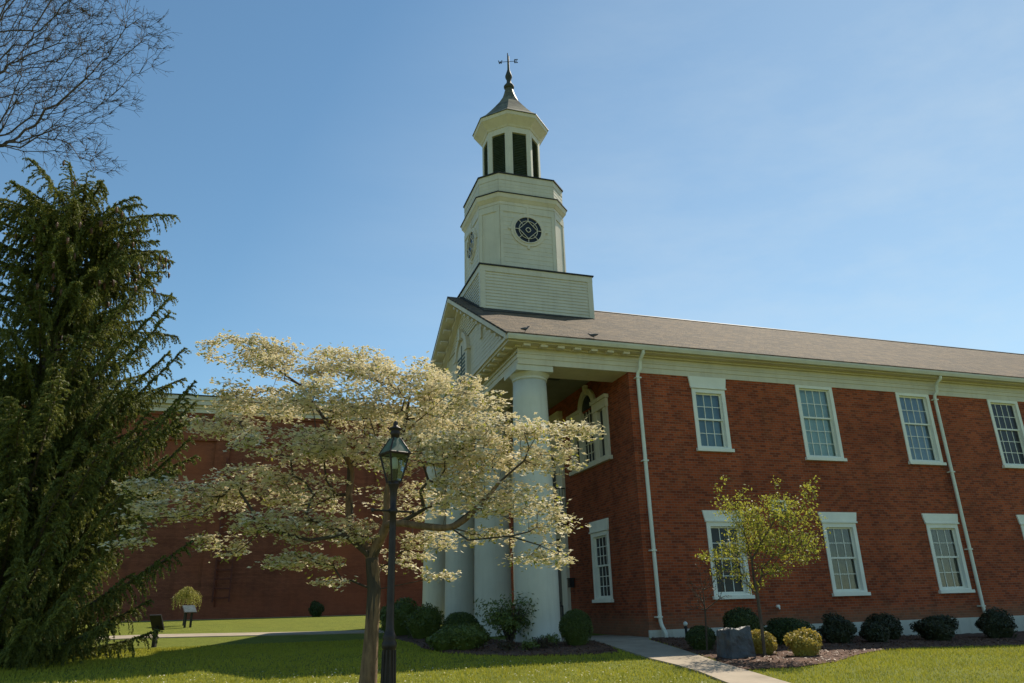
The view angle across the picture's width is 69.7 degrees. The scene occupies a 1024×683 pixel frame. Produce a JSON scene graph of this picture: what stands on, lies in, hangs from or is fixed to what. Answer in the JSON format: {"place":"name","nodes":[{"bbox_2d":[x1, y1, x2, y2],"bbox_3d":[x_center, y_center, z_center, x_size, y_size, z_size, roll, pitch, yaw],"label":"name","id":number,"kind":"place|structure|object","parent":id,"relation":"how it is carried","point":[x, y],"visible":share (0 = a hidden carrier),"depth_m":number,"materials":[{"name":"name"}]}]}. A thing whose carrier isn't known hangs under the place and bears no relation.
{"place":"outdoors","nodes":[
{"label":"outdoors","id":0,"kind":"place"},
{"bbox_2d":[44,658,706,682],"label":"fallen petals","id":1,"kind":"object","parent":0,"point":[379,671],"visible":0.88,"depth_m":13.21,"materials":[{"name":"white plant"}]},
{"bbox_2d":[0,615,1023,682],"bbox_3d":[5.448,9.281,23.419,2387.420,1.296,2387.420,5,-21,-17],"label":"lawn","id":2,"kind":"structure","parent":0,"point":[304,624],"depth_m":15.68,"materials":[{"name":"green plant"}]},
{"bbox_2d":[0,0,182,176],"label":"bare tree","id":3,"kind":"object","parent":2,"relation":"on","point":[66,98],"visible":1,"depth_m":19.78,"materials":[{"name":"brown plant"}]},
{"bbox_2d":[0,157,204,670],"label":"spruce tree","id":4,"kind":"object","parent":2,"relation":"on","point":[57,436],"visible":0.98,"depth_m":18.75,"materials":[{"name":"green plant"}]},
{"bbox_2d":[149,614,164,646],"bbox_3d":[-10.499,8.577,21.665,0.380,1.002,0.264,-5,-20,10],"label":"sign stand","id":5,"kind":"object","parent":2,"relation":"on","point":[156,620],"visible":0.83,"depth_m":21.72,"materials":[{"name":"black metal"}]},
{"bbox_2d":[171,587,201,625],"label":"weeping shrub","id":6,"kind":"object","parent":2,"relation":"on","point":[186,592],"visible":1,"depth_m":33.48,"materials":[{"name":"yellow plant"}]},
{"bbox_2d":[182,605,196,627],"bbox_3d":[-14.057,11.995,31.948,0.540,1.015,0.405,15,-26,-38],"label":"sign stand","id":7,"kind":"object","parent":2,"relation":"on","point":[191,609],"visible":0.82,"depth_m":31.96,"materials":[{"name":"grey metal"}]},
{"bbox_2d":[21,389,474,622],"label":"brick building","id":8,"kind":"structure","parent":2,"relation":"on","point":[233,588],"depth_m":46.00,"materials":[{"name":"brick"}]},
{"bbox_2d":[96,629,439,639],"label":"back walkway","id":9,"kind":"structure","parent":2,"relation":"on","point":[121,637],"depth_m":26.59,"materials":[{"name":"concrete"}]},
{"bbox_2d":[308,600,324,616],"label":"back shrub","id":10,"kind":"object","parent":2,"relation":"on","point":[316,609],"visible":1,"depth_m":40.21,"materials":[{"name":"green plant"}]},
{"bbox_2d":[92,329,605,682],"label":"dogwood tree","id":11,"kind":"object","parent":2,"relation":"on","point":[326,449],"visible":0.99,"depth_m":11.12,"materials":[{"name":"white plant"}]},
{"bbox_2d":[371,421,414,682],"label":"street lamp","id":12,"kind":"object","parent":2,"relation":"on","point":[395,447],"visible":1,"depth_m":9.60,"materials":[{"name":"metal"}]},
{"bbox_2d":[396,634,618,655],"bbox_3d":[-0.691,8.650,21.120,4.650,0.391,11.350,5,-21,-17],"label":"front mulch bed","id":13,"kind":"object","parent":2,"relation":"on","point":[410,639],"visible":0.34,"depth_m":17.37,"materials":[{"name":"brown wood"}]},
{"bbox_2d":[379,597,417,635],"bbox_3d":[-3.772,9.250,24.738,1.479,1.263,1.308,5,-21,-17],"label":"dark shrub","id":14,"kind":"object","parent":13,"relation":"on","point":[404,608],"visible":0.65,"depth_m":24.35,"materials":[{"name":"green plant"}]},
{"bbox_2d":[404,602,444,638],"bbox_3d":[-2.743,8.683,22.881,1.330,1.133,1.099,5,-21,-17],"label":"dark shrub","id":15,"kind":"object","parent":13,"relation":"on","point":[422,621],"visible":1,"depth_m":22.54,"materials":[{"name":"green plant"}]},
{"bbox_2d":[425,628,453,650],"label":"shrub","id":16,"kind":"object","parent":13,"relation":"on","point":[438,640],"visible":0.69,"depth_m":17.61,"materials":[{"name":"green plant"}]},
{"bbox_2d":[440,611,478,628],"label":"boxwood","id":17,"kind":"object","parent":13,"relation":"on","point":[458,618],"visible":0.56,"depth_m":20.19,"materials":[{"name":"green plant"}]},
{"bbox_2d":[440,622,491,649],"bbox_3d":[-1.145,7.200,17.955,1.411,0.642,1.048,5,-21,-17],"label":"shrub","id":18,"kind":"object","parent":13,"relation":"on","point":[466,636],"visible":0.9,"depth_m":17.69,"materials":[{"name":"green plant"}]},
{"bbox_2d":[473,591,538,641],"bbox_3d":[-0.169,7.343,19.465,1.572,1.373,1.454,-9,-21,19],"label":"rhododendron","id":19,"kind":"object","parent":13,"relation":"on","point":[507,620],"visible":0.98,"depth_m":19.45,"materials":[{"name":"green plant"}]},
{"bbox_2d":[497,639,518,650],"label":"ground plant","id":20,"kind":"object","parent":13,"relation":"on","point":[509,645],"visible":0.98,"depth_m":17.26,"materials":[{"name":"green plant"}]},
{"bbox_2d":[520,638,539,649],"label":"ground plant","id":21,"kind":"object","parent":13,"relation":"on","point":[527,645],"visible":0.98,"depth_m":17.34,"materials":[{"name":"green plant"}]},
{"bbox_2d":[529,637,552,647],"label":"ground plant","id":22,"kind":"object","parent":13,"relation":"on","point":[541,641],"visible":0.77,"depth_m":17.65,"materials":[{"name":"green plant"}]},
{"bbox_2d":[537,632,560,645],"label":"ground plant","id":23,"kind":"object","parent":13,"relation":"on","point":[552,638],"visible":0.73,"depth_m":18.23,"materials":[{"name":"green plant"}]},
{"bbox_2d":[559,608,593,645],"bbox_3d":[1.619,7.244,18.654,0.889,0.903,0.914,5,-21,-17],"label":"boxwood","id":24,"kind":"object","parent":13,"relation":"on","point":[575,627],"visible":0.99,"depth_m":18.39,"materials":[{"name":"green plant"}]},
{"bbox_2d":[589,636,788,682],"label":"walkway","id":25,"kind":"structure","parent":2,"relation":"on","point":[646,647],"depth_m":14.80,"materials":[{"name":"concrete"}]},
{"bbox_2d":[411,53,1023,642],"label":"town hall","id":26,"kind":"structure","parent":2,"relation":"on","point":[911,455],"depth_m":24.53,"materials":[{"name":"brick"}]},
{"bbox_2d":[453,329,470,388],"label":"pediment window","id":27,"kind":"structure","parent":26,"relation":"in","point":[462,351],"depth_m":29.13,"materials":[{"name":"white paint"}]},
{"bbox_2d":[466,223,476,263],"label":"round window","id":28,"kind":"structure","parent":26,"relation":"in","point":[471,243],"depth_m":30.91,"materials":[{"name":"white paint"}]},
{"bbox_2d":[506,442,512,502],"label":"arched window","id":29,"kind":"structure","parent":26,"relation":"in","point":[511,475],"depth_m":33.41,"materials":[{"name":"white paint"}]},
{"bbox_2d":[512,545,514,603],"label":"window","id":30,"kind":"structure","parent":26,"relation":"in","point":[512,545],"depth_m":31.97,"materials":[{"name":"paint"}]},
{"bbox_2d":[508,207,547,248],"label":"round window","id":31,"kind":"structure","parent":26,"relation":"in","point":[526,229],"depth_m":29.89,"materials":[{"name":"white paint"}]},
{"bbox_2d":[551,455,556,512],"bbox_3d":[1.681,5.619,28.625,0.065,2.500,1.300,5,-21,-17],"label":"balcony door","id":32,"kind":"structure","parent":26,"relation":"in","point":[554,479],"depth_m":28.73,"materials":[{"name":"paint"}]},
{"bbox_2d":[556,540,562,619],"bbox_3d":[1.748,9.069,27.376,0.120,3.240,1.900,5,-21,-17],"label":"door","id":33,"kind":"structure","parent":26,"relation":"in","point":[559,571],"depth_m":27.25,"materials":[{"name":"paint"}]},
{"bbox_2d":[566,385,612,475],"bbox_3d":[2.768,2.955,25.614,0.500,2.920,3.400,5,-21,-17],"label":"arched window","id":34,"kind":"structure","parent":26,"relation":"in","point":[598,451],"depth_m":25.27,"materials":[{"name":"white paint"}]},
{"bbox_2d":[589,518,613,602],"bbox_3d":[2.943,7.094,23.789,0.300,2.550,1.480,5,-21,-17],"label":"window","id":35,"kind":"structure","parent":26,"relation":"in","point":[599,529],"depth_m":23.92,"materials":[{"name":"paint"}]},
{"bbox_2d":[688,376,734,452],"bbox_3d":[6.323,2.341,23.555,1.400,2.440,0.335,5,-21,-17],"label":"window","id":36,"kind":"structure","parent":26,"relation":"in","point":[708,393],"depth_m":23.63,"materials":[{"name":"paint"}]},
{"bbox_2d":[702,510,754,599],"bbox_3d":[6.457,6.387,22.089,1.480,2.550,0.300,5,-21,-17],"label":"window","id":37,"kind":"structure","parent":26,"relation":"in","point":[715,525],"depth_m":22.09,"materials":[{"name":"paint"}]},
{"bbox_2d":[795,385,846,461],"bbox_3d":[10.301,2.746,24.774,1.600,2.600,0.335,5,-21,-17],"label":"window","id":38,"kind":"structure","parent":26,"relation":"in","point":[816,406],"depth_m":24.87,"materials":[{"name":"paint"}]},
{"bbox_2d":[817,512,870,595],"bbox_3d":[10.468,6.755,23.417,1.500,2.550,0.450,5,-21,-17],"label":"window","id":39,"kind":"structure","parent":26,"relation":"in","point":[843,577],"depth_m":23.45,"materials":[{"name":"paint"}]},
{"bbox_2d":[895,392,946,465],"bbox_3d":[14.354,3.091,26.041,1.600,2.600,0.335,5,-21,-17],"label":"window","id":40,"kind":"structure","parent":26,"relation":"in","point":[922,443],"depth_m":26.14,"materials":[{"name":"paint"}]},
{"bbox_2d":[921,513,975,592],"bbox_3d":[14.506,7.099,24.679,1.550,2.550,0.450,5,-21,-17],"label":"window","id":41,"kind":"structure","parent":26,"relation":"in","point":[938,526],"depth_m":24.72,"materials":[{"name":"paint"}]},
{"bbox_2d":[986,399,1023,468],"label":"window","id":42,"kind":"structure","parent":26,"relation":"in","point":[1006,418],"depth_m":27.40,"materials":[{"name":"paint"}]},
{"bbox_2d":[1016,515,1023,537],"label":"window","id":43,"kind":"structure","parent":26,"relation":"in","point":[1020,518],"depth_m":25.95,"materials":[{"name":"paint"}]},
{"bbox_2d":[651,631,1023,669],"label":"mulch bed","id":44,"kind":"object","parent":2,"relation":"on","point":[779,664],"visible":0.45,"depth_m":16.99,"materials":[{"name":"brown wood"}]},
{"bbox_2d":[683,621,687,633],"bbox_3d":[4.749,7.913,20.043,0.120,0.530,0.117,5,-21,-17],"label":"path light","id":45,"kind":"object","parent":44,"relation":"on","point":[685,623],"visible":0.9,"depth_m":20.06,"materials":[{"name":"metal"}]},
{"bbox_2d":[685,625,716,650],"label":"clipped shrub","id":46,"kind":"object","parent":44,"relation":"on","point":[695,636],"visible":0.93,"depth_m":16.66,"materials":[{"name":"green plant"}]},
{"bbox_2d":[686,557,728,652],"bbox_3d":[4.413,5.848,16.435,1.045,2.169,0.584,-3,-20,5],"label":"sapling","id":47,"kind":"object","parent":44,"relation":"on","point":[704,599],"visible":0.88,"depth_m":16.49,"materials":[{"name":"green plant"}]},
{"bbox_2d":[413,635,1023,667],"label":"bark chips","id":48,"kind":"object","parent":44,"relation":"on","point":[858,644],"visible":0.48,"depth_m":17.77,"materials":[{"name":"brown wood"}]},
{"bbox_2d":[716,626,755,658],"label":"granite block","id":49,"kind":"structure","parent":44,"relation":"on","point":[734,643],"depth_m":15.02,"materials":[{"name":"grey stone"}]},
{"bbox_2d":[722,607,766,633],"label":"clipped shrub","id":50,"kind":"object","parent":44,"relation":"on","point":[738,617],"visible":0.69,"depth_m":17.51,"materials":[{"name":"green plant"}]},
{"bbox_2d":[695,475,830,655],"bbox_3d":[5.477,4.789,15.952,3.006,3.904,1.755,-4,-20,7],"label":"young tree","id":51,"kind":"object","parent":44,"relation":"on","point":[757,523],"visible":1,"depth_m":15.96,"materials":[{"name":"green plant"}]},
{"bbox_2d":[751,629,777,654],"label":"golden shrub","id":52,"kind":"object","parent":44,"relation":"on","point":[770,643],"visible":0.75,"depth_m":15.56,"materials":[{"name":"yellow plant"}]},
{"bbox_2d":[765,617,816,644],"bbox_3d":[6.921,7.266,18.446,1.330,0.674,1.126,5,-21,-17],"label":"clipped shrub","id":53,"kind":"object","parent":44,"relation":"on","point":[778,629],"visible":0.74,"depth_m":18.15,"materials":[{"name":"green plant"}]},
{"bbox_2d":[783,627,821,656],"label":"golden shrub","id":54,"kind":"object","parent":44,"relation":"on","point":[803,641],"visible":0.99,"depth_m":15.12,"materials":[{"name":"yellow plant"}]},
{"bbox_2d":[816,612,856,643],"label":"dark shrub","id":55,"kind":"object","parent":44,"relation":"on","point":[837,628],"visible":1,"depth_m":18.85,"materials":[{"name":"green plant"}]},
{"bbox_2d":[858,621,892,641],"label":"dark shrub","id":56,"kind":"object","parent":44,"relation":"on","point":[872,632],"visible":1,"depth_m":19.16,"materials":[{"name":"green plant"}]},
{"bbox_2d":[862,612,903,639],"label":"dark shrub","id":57,"kind":"object","parent":44,"relation":"on","point":[891,622],"visible":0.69,"depth_m":20.39,"materials":[{"name":"green plant"}]},
{"bbox_2d":[909,614,958,640],"bbox_3d":[11.771,7.957,20.434,1.239,0.735,1.173,5,-21,-17],"label":"dark shrub","id":58,"kind":"object","parent":44,"relation":"on","point":[942,627],"visible":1,"depth_m":20.17,"materials":[{"name":"green plant"}]},
{"bbox_2d":[974,606,1017,638],"bbox_3d":[14.179,8.290,21.693,1.159,0.925,1.085,5,-21,-17],"label":"dark shrub","id":59,"kind":"object","parent":44,"relation":"on","point":[993,623],"visible":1,"depth_m":21.36,"materials":[{"name":"green plant"}]},
{"bbox_2d":[0,0,1023,406],"label":"sky","id":60,"kind":"structure","parent":0,"point":[853,168],"materials":[{"name":"blue"}]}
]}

